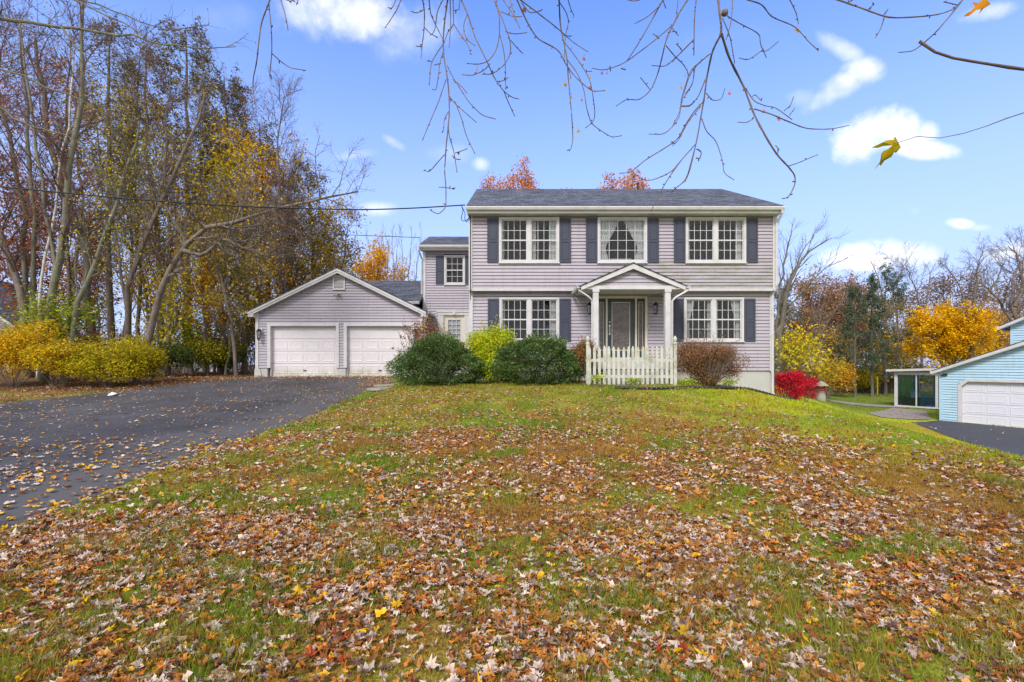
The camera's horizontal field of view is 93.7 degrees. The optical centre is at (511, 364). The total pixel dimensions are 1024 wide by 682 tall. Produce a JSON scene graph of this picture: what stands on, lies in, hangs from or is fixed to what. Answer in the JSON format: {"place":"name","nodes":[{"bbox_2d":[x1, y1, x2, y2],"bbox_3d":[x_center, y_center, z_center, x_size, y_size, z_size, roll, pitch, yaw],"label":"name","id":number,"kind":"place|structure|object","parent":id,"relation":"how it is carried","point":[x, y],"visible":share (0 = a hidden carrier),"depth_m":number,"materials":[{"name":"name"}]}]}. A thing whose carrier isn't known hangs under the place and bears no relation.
{"place":"outdoors","nodes":[
{"label":"outdoors","id":0,"kind":"place"},
{"bbox_2d":[0,0,255,159],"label":"tree branches","id":1,"kind":"object","parent":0,"point":[50,26],"visible":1,"depth_m":8.00,"materials":[{"name":"brown plant"}]},
{"bbox_2d":[0,377,394,530],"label":"driveway","id":2,"kind":"structure","parent":0,"point":[159,427],"depth_m":10.50,"materials":[{"name":"grey asphalt"}]},
{"bbox_2d":[0,375,406,529],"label":"fallen leaves","id":3,"kind":"object","parent":2,"relation":"on","point":[54,502],"visible":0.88,"depth_m":7.83,"materials":[{"name":"brown plant"}]},
{"bbox_2d":[0,365,1023,681],"bbox_3d":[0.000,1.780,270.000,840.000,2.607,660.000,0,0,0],"label":"ground","id":4,"kind":"structure","parent":0,"point":[500,407],"depth_m":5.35,"materials":[{"name":"plant"}]},
{"bbox_2d":[0,85,59,377],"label":"maple tree","id":5,"kind":"object","parent":4,"relation":"on","point":[14,275],"visible":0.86,"depth_m":19.93,"materials":[{"name":"brown plant"}]},
{"bbox_2d":[0,1,59,318],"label":"maple tree","id":6,"kind":"object","parent":4,"relation":"on","point":[25,270],"visible":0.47,"depth_m":20.95,"materials":[{"name":"brown plant"}]},
{"bbox_2d":[0,4,60,282],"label":"bare tree","id":7,"kind":"object","parent":4,"relation":"on","point":[3,216],"visible":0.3,"depth_m":22.45,"materials":[{"name":"brown plant"}]},
{"bbox_2d":[0,281,65,370],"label":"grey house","id":8,"kind":"structure","parent":4,"relation":"on","point":[2,321],"depth_m":33.73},
{"bbox_2d":[0,318,70,387],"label":"azalea bush","id":9,"kind":"object","parent":4,"relation":"on","point":[9,351],"visible":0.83,"depth_m":16.99,"materials":[{"name":"yellow plant"}]},
{"bbox_2d":[0,7,91,376],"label":"maple tree","id":10,"kind":"object","parent":4,"relation":"on","point":[33,237],"visible":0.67,"depth_m":20.48,"materials":[{"name":"brown plant"}]},
{"bbox_2d":[0,2,99,373],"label":"oak tree","id":11,"kind":"object","parent":4,"relation":"on","point":[88,291],"visible":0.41,"depth_m":22.91,"materials":[{"name":"brown plant"}]},
{"bbox_2d":[0,156,99,326],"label":"back row tree","id":12,"kind":"object","parent":4,"relation":"on","point":[38,267],"visible":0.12,"depth_m":32.69,"materials":[{"name":"brown plant"}]},
{"bbox_2d":[17,333,99,387],"bbox_3d":[-16.023,-0.109,17.040,2.296,2.010,2.124,0,0,-38],"label":"azalea bush","id":13,"kind":"object","parent":4,"relation":"on","point":[44,358],"visible":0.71,"depth_m":16.66,"materials":[{"name":"yellow plant"}]},
{"bbox_2d":[16,2,104,346],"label":"bare tree","id":14,"kind":"object","parent":4,"relation":"on","point":[70,266],"visible":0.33,"depth_m":24.90,"materials":[{"name":"brown plant"}]},
{"bbox_2d":[0,280,123,381],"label":"dogwood shrub","id":15,"kind":"object","parent":4,"relation":"on","point":[58,313],"visible":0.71,"depth_m":18.50,"materials":[{"name":"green plant"}]},
{"bbox_2d":[36,31,94,375],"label":"birch tree","id":16,"kind":"object","parent":4,"relation":"on","point":[53,217],"visible":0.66,"depth_m":19.96,"materials":[{"name":"grey plant"}]},
{"bbox_2d":[0,0,134,380],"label":"maple tree","id":17,"kind":"object","parent":4,"relation":"on","point":[65,229],"visible":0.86,"depth_m":18.99,"materials":[{"name":"brown plant"}]},
{"bbox_2d":[28,49,124,309],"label":"back row tree","id":18,"kind":"object","parent":4,"relation":"on","point":[47,259],"visible":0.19,"depth_m":31.82,"materials":[{"name":"brown plant"}]},
{"bbox_2d":[41,198,128,333],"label":"back row tree","id":19,"kind":"object","parent":4,"relation":"on","point":[94,284],"visible":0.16,"depth_m":33.75,"materials":[{"name":"brown plant"}]},
{"bbox_2d":[64,193,122,344],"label":"young tree","id":20,"kind":"object","parent":4,"relation":"on","point":[98,286],"visible":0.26,"depth_m":25.95,"materials":[{"name":"brown plant"}]},
{"bbox_2d":[54,331,153,386],"bbox_3d":[-14.588,-0.173,17.293,3.491,2.075,2.214,0,0,0],"label":"azalea bush","id":21,"kind":"object","parent":4,"relation":"on","point":[112,362],"visible":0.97,"depth_m":16.89,"materials":[{"name":"yellow plant"}]},
{"bbox_2d":[49,13,159,373],"bbox_3d":[-20.013,-8.658,23.936,4.917,18.599,4.565,0,0,0],"label":"tree","id":22,"kind":"object","parent":4,"relation":"on","point":[109,290],"visible":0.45,"depth_m":23.88,"materials":[{"name":"brown plant"}]},
{"bbox_2d":[83,10,168,344],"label":"bare tree","id":23,"kind":"object","parent":4,"relation":"on","point":[138,313],"visible":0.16,"depth_m":25.84,"materials":[{"name":"brown plant"}]},
{"bbox_2d":[55,58,199,381],"bbox_3d":[-15.404,-5.116,18.566,4.639,11.958,3.495,0,0,0],"label":"maple tree","id":24,"kind":"object","parent":4,"relation":"on","point":[87,280],"visible":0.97,"depth_m":18.40,"materials":[{"name":"brown plant"}]},
{"bbox_2d":[72,101,182,325],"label":"woodland tree","id":25,"kind":"object","parent":4,"relation":"on","point":[141,277],"visible":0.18,"depth_m":25.68,"materials":[{"name":"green plant"}]},
{"bbox_2d":[87,74,176,332],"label":"back row tree","id":26,"kind":"object","parent":4,"relation":"on","point":[126,256],"visible":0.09,"depth_m":33.91,"materials":[{"name":"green plant"}]},
{"bbox_2d":[110,343,179,384],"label":"azalea bush","id":27,"kind":"object","parent":4,"relation":"on","point":[156,361],"visible":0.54,"depth_m":17.65,"materials":[{"name":"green plant"}]},
{"bbox_2d":[43,64,250,375],"bbox_3d":[-16.245,-6.294,21.520,9.230,13.939,3.628,0,0,9],"label":"maple tree","id":28,"kind":"object","parent":4,"relation":"on","point":[132,276],"visible":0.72,"depth_m":21.14,"materials":[{"name":"brown plant"}]},
{"bbox_2d":[119,192,175,372],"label":"young tree","id":29,"kind":"object","parent":4,"relation":"on","point":[149,296],"visible":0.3,"depth_m":23.98,"materials":[{"name":"brown plant"}]},
{"bbox_2d":[95,25,211,372],"bbox_3d":[-18.769,-8.220,25.011,4.908,17.712,5.181,0,0,27],"label":"bare tree","id":30,"kind":"object","parent":4,"relation":"on","point":[137,106],"visible":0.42,"depth_m":24.25,"materials":[{"name":"brown plant"}]},
{"bbox_2d":[120,26,214,373],"bbox_3d":[-15.617,-7.526,22.137,3.827,16.360,4.187,0,0,0],"label":"bare tree","id":31,"kind":"object","parent":4,"relation":"on","point":[166,170],"visible":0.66,"depth_m":21.90,"materials":[{"name":"brown plant"}]},
{"bbox_2d":[146,341,200,376],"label":"understory shrub","id":32,"kind":"object","parent":4,"relation":"on","point":[176,355],"visible":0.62,"depth_m":20.40,"materials":[{"name":"green plant"}]},
{"bbox_2d":[123,87,224,373],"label":"woodland tree","id":33,"kind":"object","parent":4,"relation":"on","point":[152,268],"visible":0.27,"depth_m":23.96,"materials":[{"name":"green plant"}]},
{"bbox_2d":[131,243,221,375],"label":"woodland tree","id":34,"kind":"object","parent":4,"relation":"on","point":[172,321],"visible":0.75,"depth_m":20.80,"materials":[{"name":"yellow plant"}]},
{"bbox_2d":[139,292,219,373],"bbox_3d":[-16.066,-1.549,23.509,3.856,4.185,2.195,0,0,0],"label":"understory shrub","id":35,"kind":"object","parent":4,"relation":"on","point":[187,327],"visible":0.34,"depth_m":23.36,"materials":[{"name":"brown plant"}]},
{"bbox_2d":[120,14,246,373],"bbox_3d":[-16.881,-8.884,24.931,5.521,19.025,6.663,0,0,0],"label":"tree","id":36,"kind":"object","parent":4,"relation":"on","point":[202,65],"visible":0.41,"depth_m":24.75,"materials":[{"name":"brown plant"}]},
{"bbox_2d":[172,333,232,374],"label":"understory shrub","id":37,"kind":"object","parent":4,"relation":"on","point":[211,349],"visible":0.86,"depth_m":21.61,"materials":[{"name":"green plant"}]},
{"bbox_2d":[169,246,237,374],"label":"orange maple","id":38,"kind":"object","parent":4,"relation":"on","point":[205,278],"visible":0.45,"depth_m":21.95,"materials":[{"name":"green plant"}]},
{"bbox_2d":[147,136,272,375],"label":"woodland tree","id":39,"kind":"object","parent":4,"relation":"on","point":[229,313],"visible":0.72,"depth_m":21.30,"materials":[{"name":"brown plant"}]},
{"bbox_2d":[161,61,279,372],"bbox_3d":[-15.793,-7.937,26.727,5.249,17.142,5.488,0,0,17],"label":"tree","id":40,"kind":"object","parent":4,"relation":"on","point":[232,90],"visible":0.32,"depth_m":26.09,"materials":[{"name":"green plant"}]},
{"bbox_2d":[183,196,262,374],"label":"young tree","id":41,"kind":"object","parent":4,"relation":"on","point":[228,334],"visible":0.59,"depth_m":22.00,"materials":[{"name":"brown plant"}]},
{"bbox_2d":[209,343,254,373],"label":"understory shrub","id":42,"kind":"object","parent":4,"relation":"on","point":[241,354],"visible":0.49,"depth_m":22.78,"materials":[{"name":"green plant"}]},
{"bbox_2d":[180,128,287,373],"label":"woodland tree","id":43,"kind":"object","parent":4,"relation":"on","point":[228,171],"visible":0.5,"depth_m":22.90,"materials":[{"name":"yellow plant"}]},
{"bbox_2d":[214,275,272,373],"bbox_3d":[-13.903,-2.050,25.097,3.361,5.167,2.064,0,0,0],"label":"understory shrub","id":44,"kind":"object","parent":4,"relation":"on","point":[247,333],"visible":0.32,"depth_m":25.07,"materials":[{"name":"brown plant"}]},
{"bbox_2d":[119,123,374,382],"bbox_3d":[-9.718,-3.764,17.554,9.907,9.302,4.598,0,0,0],"label":"leaning tree","id":45,"kind":"object","parent":4,"relation":"on","point":[169,274],"visible":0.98,"depth_m":17.74,"materials":[{"name":"brown plant"}]},
{"bbox_2d":[212,76,281,371],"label":"bare tree","id":46,"kind":"object","parent":4,"relation":"on","point":[244,121],"visible":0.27,"depth_m":25.94,"materials":[{"name":"brown plant"}]},
{"bbox_2d":[203,115,298,303],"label":"woodland tree","id":47,"kind":"object","parent":4,"relation":"on","point":[256,179],"visible":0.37,"depth_m":24.73,"materials":[{"name":"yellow plant"}]},
{"bbox_2d":[226,117,314,320],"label":"hemlock tree","id":48,"kind":"object","parent":4,"relation":"on","point":[271,135],"visible":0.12,"depth_m":27.90,"materials":[{"name":"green plant"}]},
{"bbox_2d":[236,65,309,292],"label":"bare tree","id":49,"kind":"object","parent":4,"relation":"on","point":[279,185],"visible":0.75,"depth_m":24.84,"materials":[{"name":"brown plant"}]},
{"bbox_2d":[257,139,322,290],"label":"bare tree","id":50,"kind":"object","parent":4,"relation":"on","point":[299,235],"visible":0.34,"depth_m":26.78,"materials":[{"name":"brown plant"}]},
{"bbox_2d":[250,127,333,300],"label":"woodland tree","id":51,"kind":"object","parent":4,"relation":"on","point":[275,278],"visible":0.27,"depth_m":27.01,"materials":[{"name":"brown plant"}]},
{"bbox_2d":[248,154,363,320],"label":"hemlock tree","id":52,"kind":"object","parent":4,"relation":"on","point":[312,186],"visible":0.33,"depth_m":28.42,"materials":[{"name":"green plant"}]},
{"bbox_2d":[289,190,351,285],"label":"woodland tree","id":53,"kind":"object","parent":4,"relation":"on","point":[324,215],"visible":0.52,"depth_m":28.72,"materials":[{"name":"brown plant"}]},
{"bbox_2d":[320,196,370,278],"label":"woodland tree","id":54,"kind":"object","parent":4,"relation":"on","point":[345,241],"visible":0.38,"depth_m":30.75,"materials":[{"name":"brown plant"}]},
{"bbox_2d":[348,229,404,280],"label":"yellow maple","id":55,"kind":"object","parent":4,"relation":"on","point":[379,259],"visible":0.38,"depth_m":39.18,"materials":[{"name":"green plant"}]},
{"bbox_2d":[391,310,454,381],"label":"sapling","id":56,"kind":"object","parent":4,"relation":"on","point":[417,329],"visible":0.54,"depth_m":16.51,"materials":[{"name":"brown plant"}]},
{"bbox_2d":[384,332,491,385],"bbox_3d":[-2.217,-0.165,14.866,3.444,1.712,2.568,0,0,0],"label":"yew shrub","id":57,"kind":"object","parent":4,"relation":"on","point":[435,349],"visible":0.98,"depth_m":14.24,"materials":[{"name":"green plant"}]},
{"bbox_2d":[463,316,520,383],"bbox_3d":[-0.623,-0.456,15.115,2.048,2.218,1.462,0,0,0],"label":"spirea shrub","id":58,"kind":"object","parent":4,"relation":"on","point":[489,343],"visible":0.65,"depth_m":14.87,"materials":[{"name":"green plant"}]},
{"bbox_2d":[0,375,1023,681],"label":"fallen leaves","id":59,"kind":"object","parent":4,"relation":"on","point":[18,543],"visible":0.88,"depth_m":3.74,"materials":[{"name":"brown plant"}]},
{"bbox_2d":[245,183,785,393],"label":"house","id":60,"kind":"structure","parent":4,"relation":"on","point":[617,268],"depth_m":16.69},
{"bbox_2d":[0,186,470,299],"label":"power line","id":61,"kind":"object","parent":60,"relation":"attached to","point":[260,207],"visible":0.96,"depth_m":15.07,"materials":[{"name":"black metal"}]},
{"bbox_2d":[272,327,335,375],"bbox_3d":[-8.860,-0.566,20.535,2.780,2.103,0.090,0,0,0],"label":"garage door","id":62,"kind":"structure","parent":60,"relation":"in","point":[289,344],"depth_m":20.54,"materials":[{"name":"white paint"}]},
{"bbox_2d":[348,327,410,375],"bbox_3d":[-5.640,-0.566,20.535,2.740,2.103,0.090,0,0,0],"label":"garage door","id":63,"kind":"structure","parent":60,"relation":"in","point":[365,344],"depth_m":20.54,"materials":[{"name":"white paint"}]},
{"bbox_2d":[444,255,464,284],"bbox_3d":[-2.590,-4.250,22.052,0.980,1.360,0.855,0,0,0],"label":"window","id":64,"kind":"structure","parent":60,"relation":"in","point":[454,265],"depth_m":22.12,"materials":[{"name":"white paint"}]},
{"bbox_2d":[444,315,464,344],"bbox_3d":[-2.610,-1.120,21.723,0.960,2.200,0.105,0,0,0],"label":"side door","id":65,"kind":"structure","parent":60,"relation":"in","point":[455,324],"depth_m":21.71,"materials":[{"name":"beige paint"}]},
{"bbox_2d":[498,217,559,263],"bbox_3d":[0.585,-4.255,16.852,2.109,1.590,0.855,0,0,0],"label":"window","id":66,"kind":"structure","parent":60,"relation":"in","point":[522,240],"depth_m":16.58,"materials":[{"name":"white paint"}]},
{"bbox_2d":[499,297,559,341],"bbox_3d":[0.600,-1.550,17.053,2.120,1.560,0.855,0,0,0],"label":"window","id":67,"kind":"structure","parent":60,"relation":"in","point":[528,315],"depth_m":17.48,"materials":[{"name":"white paint"}]},
{"bbox_2d":[608,299,634,356],"bbox_3d":[3.800,-1.260,16.697,0.950,2.050,0.125,0,0,0],"label":"front door","id":68,"kind":"structure","parent":60,"relation":"in","point":[621,312],"depth_m":16.73,"materials":[{"name":"teal paint"}]},
{"bbox_2d":[597,217,647,263],"bbox_3d":[3.785,-4.255,16.852,1.740,1.590,0.855,0,0,0],"label":"window","id":69,"kind":"structure","parent":60,"relation":"in","point":[620,240],"depth_m":16.59,"materials":[{"name":"glass"}]},
{"bbox_2d":[684,297,744,341],"bbox_3d":[7.010,-1.550,17.053,2.120,1.560,0.855,0,0,0],"label":"window","id":70,"kind":"structure","parent":60,"relation":"in","point":[718,315],"depth_m":16.78,"materials":[{"name":"white paint"}]},
{"bbox_2d":[685,217,746,263],"bbox_3d":[6.992,-4.255,16.852,2.115,1.590,0.855,0,0,0],"label":"window","id":71,"kind":"structure","parent":60,"relation":"in","point":[708,240],"depth_m":16.57,"materials":[{"name":"white paint"}]},
{"bbox_2d":[497,153,571,188],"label":"oak tree","id":72,"kind":"object","parent":4,"relation":"on","point":[527,184],"visible":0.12,"depth_m":40.89,"materials":[{"name":"orange plant"}]},
{"bbox_2d":[484,331,585,384],"bbox_3d":[0.782,-0.207,14.915,3.394,1.755,2.631,0,0,0],"label":"yew shrub","id":73,"kind":"object","parent":4,"relation":"on","point":[555,349],"visible":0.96,"depth_m":14.27,"materials":[{"name":"green plant"}]},
{"bbox_2d":[566,334,606,383],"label":"barberry shrub","id":74,"kind":"object","parent":4,"relation":"on","point":[579,351],"visible":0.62,"depth_m":14.48,"materials":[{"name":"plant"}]},
{"bbox_2d":[252,0,989,213],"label":"overhead maple","id":75,"kind":"object","parent":4,"relation":"on","point":[981,4],"visible":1,"depth_m":5.24,"materials":[{"name":"grey plant"}]},
{"bbox_2d":[596,166,649,188],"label":"oak tree","id":76,"kind":"object","parent":4,"relation":"on","point":[628,185],"visible":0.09,"depth_m":42.10,"materials":[{"name":"orange plant"}]},
{"bbox_2d":[585,336,676,384],"bbox_3d":[3.565,-0.016,14.335,2.746,1.678,0.129,0,0,0],"label":"picket fence","id":77,"kind":"object","parent":4,"relation":"on","point":[672,360],"visible":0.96,"depth_m":14.30,"materials":[{"name":"white paint"}]},
{"bbox_2d":[668,328,753,385],"bbox_3d":[5.881,-0.207,14.442,2.636,1.828,1.721,0,0,0],"label":"barberry shrub","id":78,"kind":"object","parent":4,"relation":"on","point":[700,363],"visible":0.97,"depth_m":14.17,"materials":[{"name":"brown plant"}]},
{"bbox_2d":[774,369,807,397],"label":"burning bush","id":79,"kind":"object","parent":4,"relation":"on","point":[791,382],"visible":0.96,"depth_m":18.52,"materials":[{"name":"red plant"}]},
{"bbox_2d":[774,284,829,379],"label":"hemlock tree","id":80,"kind":"object","parent":4,"relation":"on","point":[795,324],"visible":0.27,"depth_m":36.48,"materials":[{"name":"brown plant"}]},
{"bbox_2d":[774,321,832,378],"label":"yellow shrub","id":81,"kind":"object","parent":4,"relation":"on","point":[799,348],"visible":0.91,"depth_m":28.71,"materials":[{"name":"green plant"}]},
{"bbox_2d":[774,202,853,380],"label":"bare tree","id":82,"kind":"object","parent":4,"relation":"on","point":[783,312],"visible":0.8,"depth_m":30.94,"materials":[{"name":"grey plant"}]},
{"bbox_2d":[776,263,881,389],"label":"oak tree","id":83,"kind":"object","parent":4,"relation":"on","point":[813,302],"visible":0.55,"depth_m":51.64,"materials":[{"name":"brown plant"}]},
{"bbox_2d":[807,351,851,398],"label":"yellow shrub","id":84,"kind":"object","parent":4,"relation":"on","point":[823,367],"visible":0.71,"depth_m":34.75,"materials":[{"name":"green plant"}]},
{"bbox_2d":[806,274,861,390],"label":"bare tree","id":85,"kind":"object","parent":4,"relation":"on","point":[823,327],"visible":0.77,"depth_m":43.96,"materials":[{"name":"brown plant"}]},
{"bbox_2d":[814,321,866,391],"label":"distant tree","id":86,"kind":"object","parent":4,"relation":"on","point":[832,357],"visible":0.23,"depth_m":47.51,"materials":[{"name":"brown plant"}]},
{"bbox_2d":[820,356,862,396],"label":"orange shrub","id":87,"kind":"object","parent":4,"relation":"on","point":[845,380],"visible":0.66,"depth_m":39.44,"materials":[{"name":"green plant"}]},
{"bbox_2d":[822,284,885,396],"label":"spruce tree","id":88,"kind":"object","parent":4,"relation":"on","point":[853,293],"visible":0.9,"depth_m":40.95,"materials":[{"name":"green plant"}]},
{"bbox_2d":[844,269,907,396],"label":"spruce tree","id":89,"kind":"object","parent":4,"relation":"on","point":[871,281],"visible":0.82,"depth_m":41.34,"materials":[{"name":"green plant"}]},
{"bbox_2d":[847,257,929,394],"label":"spruce tree","id":90,"kind":"object","parent":4,"relation":"on","point":[892,284],"visible":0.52,"depth_m":43.85,"materials":[{"name":"green plant"}]},
{"bbox_2d":[879,299,920,371],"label":"bare tree","id":91,"kind":"object","parent":4,"relation":"on","point":[898,345],"visible":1,"depth_m":37.95,"materials":[{"name":"brown plant"}]},
{"bbox_2d":[857,272,947,393],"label":"spruce tree","id":92,"kind":"object","parent":4,"relation":"on","point":[899,290],"visible":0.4,"depth_m":44.58,"materials":[{"name":"green plant"}]},
{"bbox_2d":[888,243,958,390],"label":"bare tree","id":93,"kind":"object","parent":4,"relation":"on","point":[923,304],"visible":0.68,"depth_m":49.89,"materials":[{"name":"brown plant"}]},
{"bbox_2d":[913,265,981,364],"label":"distant tree","id":94,"kind":"object","parent":4,"relation":"on","point":[941,285],"visible":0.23,"depth_m":63.68,"materials":[{"name":"brown plant"}]},
{"bbox_2d":[872,40,1023,166],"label":"tree","id":95,"kind":"object","parent":4,"relation":"on","point":[895,147],"visible":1,"depth_m":2.12,"materials":[{"name":"yellow plant"}]},
{"bbox_2d":[890,295,1007,384],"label":"yellow maple","id":96,"kind":"object","parent":4,"relation":"on","point":[948,336],"visible":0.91,"depth_m":40.42,"materials":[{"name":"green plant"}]},
{"bbox_2d":[886,316,1023,427],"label":"blue house","id":97,"kind":"structure","parent":4,"relation":"on","point":[966,390],"depth_m":23.93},
{"bbox_2d":[962,382,1023,427],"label":"garage door","id":98,"kind":"structure","parent":97,"relation":"in","point":[985,395],"depth_m":23.33,"materials":[{"name":"white paint"}]},
{"bbox_2d":[936,231,1010,357],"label":"bare tree","id":99,"kind":"object","parent":4,"relation":"on","point":[971,354],"visible":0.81,"depth_m":39.94,"materials":[{"name":"brown plant"}]},
{"bbox_2d":[948,266,1011,352],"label":"distant tree","id":100,"kind":"object","parent":4,"relation":"on","point":[969,291],"visible":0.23,"depth_m":59.57,"materials":[{"name":"brown plant"}]},
{"bbox_2d":[963,224,1023,325],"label":"bare tree","id":101,"kind":"object","parent":4,"relation":"on","point":[1012,303],"visible":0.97,"depth_m":32.99,"materials":[{"name":"brown plant"}]},
{"bbox_2d":[0,0,1023,366],"label":"sky","id":102,"kind":"structure","parent":0,"point":[362,76],"materials":[{"name":"blue"}]},
{"bbox_2d":[613,386,794,400],"bbox_3d":[6.331,0.986,14.321,7.073,0.763,0.868,0,0,-18],"label":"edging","id":103,"kind":"object","parent":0,"point":[682,387],"visible":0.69,"depth_m":13.61,"materials":[{"name":"black metal"}]},
{"bbox_2d":[869,408,930,418],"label":"path","id":104,"kind":"structure","parent":0,"point":[909,413],"depth_m":27.38,"materials":[{"name":"grey concrete"}]},
{"bbox_2d":[913,420,1023,456],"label":"driveway","id":105,"kind":"structure","parent":0,"point":[1011,441],"depth_m":20.39,"materials":[{"name":"grey asphalt"}]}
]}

